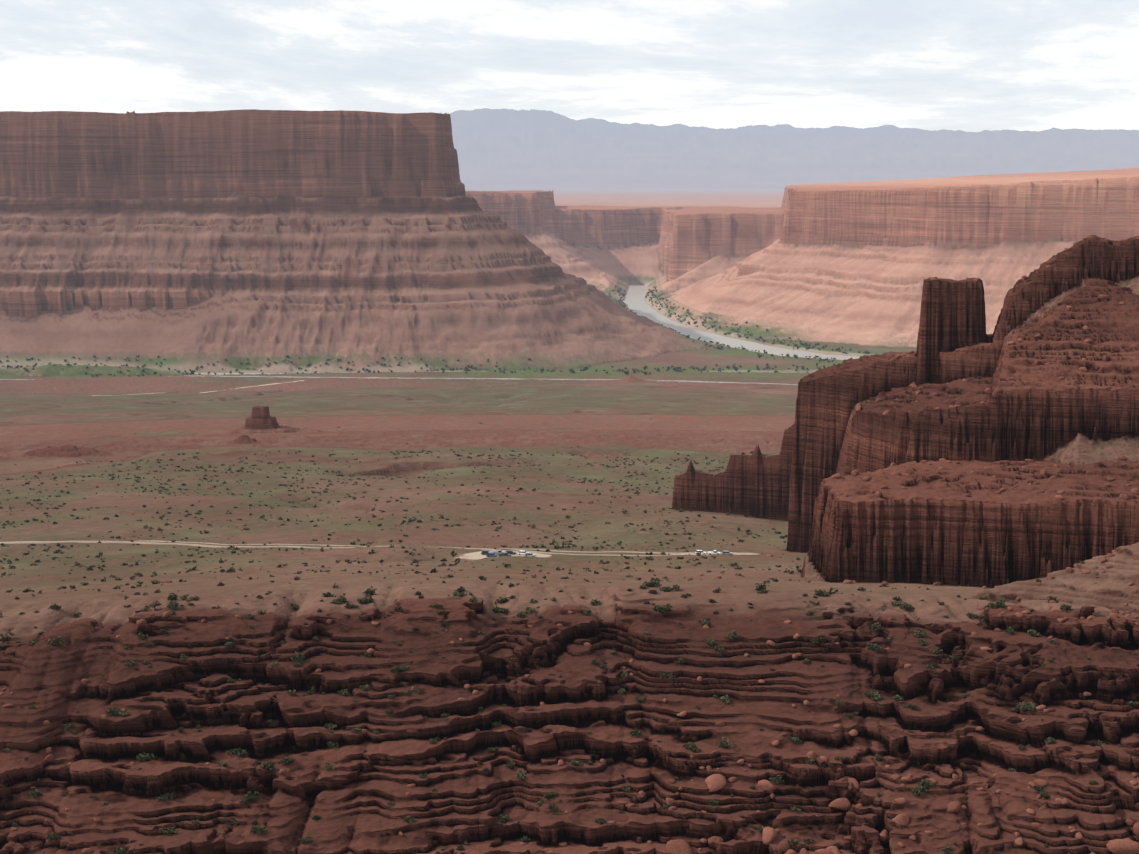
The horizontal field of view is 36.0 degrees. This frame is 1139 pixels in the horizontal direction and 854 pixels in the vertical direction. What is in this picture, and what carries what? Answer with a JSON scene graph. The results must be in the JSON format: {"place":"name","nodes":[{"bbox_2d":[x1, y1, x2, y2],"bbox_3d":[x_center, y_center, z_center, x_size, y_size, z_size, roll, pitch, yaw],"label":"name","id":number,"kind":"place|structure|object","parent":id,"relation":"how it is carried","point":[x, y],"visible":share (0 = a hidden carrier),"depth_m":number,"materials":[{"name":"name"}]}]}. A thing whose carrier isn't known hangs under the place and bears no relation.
{"place":"outdoors","nodes":[
{"label":"outdoors","id":0,"kind":"place"},
{"bbox_2d":[92,380,303,395],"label":"dirt road","id":1,"kind":"structure","parent":0,"point":[203,392],"depth_m":3542.27,"materials":[{"name":"beige soil"}]},
{"bbox_2d":[0,540,736,555],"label":"dirt track","id":2,"kind":"structure","parent":0,"point":[321,545],"depth_m":1023.63,"materials":[{"name":"beige soil"}]},
{"bbox_2d":[684,553,746,554],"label":"road parking pullout","id":3,"kind":"structure","parent":2,"relation":"on","point":[717,554],"depth_m":936.42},
{"bbox_2d":[708,550,719,554],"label":"pickup truck","id":4,"kind":"object","parent":3,"relation":"on","point":[713,552],"visible":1,"depth_m":935.23,"materials":[{"name":"white paint"}]},
{"bbox_2d":[722,551,732,554],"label":"car","id":5,"kind":"object","parent":3,"relation":"on","point":[726,552],"visible":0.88,"depth_m":934.36,"materials":[{"name":"grey paint"}]},
{"bbox_2d":[195,285,859,374],"bbox_3d":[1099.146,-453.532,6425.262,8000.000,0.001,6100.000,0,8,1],"label":"river water","id":6,"kind":"structure","parent":0,"point":[634,299],"depth_m":5060.81,"materials":[{"name":"beige liquid"}]},
{"bbox_2d":[0,108,1138,853],"bbox_3d":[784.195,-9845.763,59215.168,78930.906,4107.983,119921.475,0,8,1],"label":"desert terrain","id":7,"kind":"structure","parent":0,"point":[238,240],"depth_m":969.76,"materials":[{"name":"brown stone"}]},
{"bbox_2d":[0,375,797,384],"bbox_3d":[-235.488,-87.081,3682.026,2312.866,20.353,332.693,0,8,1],"label":"highway","id":8,"kind":"structure","parent":7,"relation":"on","point":[445,378],"depth_m":3760.90,"materials":[{"name":"grey asphalt"}]},
{"bbox_2d":[0,286,884,377],"bbox_3d":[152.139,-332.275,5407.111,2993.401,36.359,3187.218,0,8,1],"label":"riverside trees","id":9,"kind":"object","parent":7,"relation":"on","point":[571,370],"visible":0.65,"depth_m":4101.48,"materials":[{"name":"green plant"}]},
{"bbox_2d":[464,550,551,559],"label":"parking lot","id":10,"kind":"structure","parent":7,"relation":"on","point":[476,555],"depth_m":918.71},
{"bbox_2d":[486,552,497,556],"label":"car","id":11,"kind":"object","parent":10,"relation":"on","point":[490,554],"visible":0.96,"depth_m":913.64,"materials":[{"name":"blue paint"}]},
{"bbox_2d":[492,550,503,553],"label":"pickup truck","id":12,"kind":"object","parent":10,"relation":"on","point":[498,552],"visible":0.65,"depth_m":920.24,"materials":[{"name":"grey paint"}]},
{"bbox_2d":[498,552,510,555],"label":"pickup truck","id":13,"kind":"object","parent":10,"relation":"on","point":[505,554],"visible":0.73,"depth_m":913.16,"materials":[{"name":"grey paint"}]},
{"bbox_2d":[506,550,515,554],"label":"car","id":14,"kind":"object","parent":10,"relation":"on","point":[510,552],"visible":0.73,"depth_m":919.94,"materials":[{"name":"grey paint"}]},
{"bbox_2d":[524,553,535,556],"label":"car","id":15,"kind":"object","parent":10,"relation":"on","point":[530,554],"visible":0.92,"depth_m":913.79,"materials":[{"name":"grey paint"}]},
{"bbox_2d":[0,448,1100,622],"bbox_3d":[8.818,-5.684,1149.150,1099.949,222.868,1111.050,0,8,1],"label":"valley shrubs","id":16,"kind":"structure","parent":7,"relation":"on","point":[832,590],"depth_m":1062.33,"materials":[{"name":"green plant"}]},
{"bbox_2d":[0,580,1138,853],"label":"shrubs","id":17,"kind":"object","parent":7,"relation":"on","point":[510,764],"visible":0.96,"depth_m":575.31,"materials":[{"name":"green plant"}]},
{"bbox_2d":[0,234,1138,853],"bbox_3d":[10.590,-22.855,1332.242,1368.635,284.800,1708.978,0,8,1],"label":"boulders","id":18,"kind":"object","parent":7,"relation":"on","point":[714,782],"visible":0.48,"depth_m":551.66,"materials":[{"name":"brown stone"}]},
{"bbox_2d":[0,0,1138,131],"label":"sky","id":19,"kind":"structure","parent":0,"point":[964,65],"materials":[{"name":"white"}]}
]}

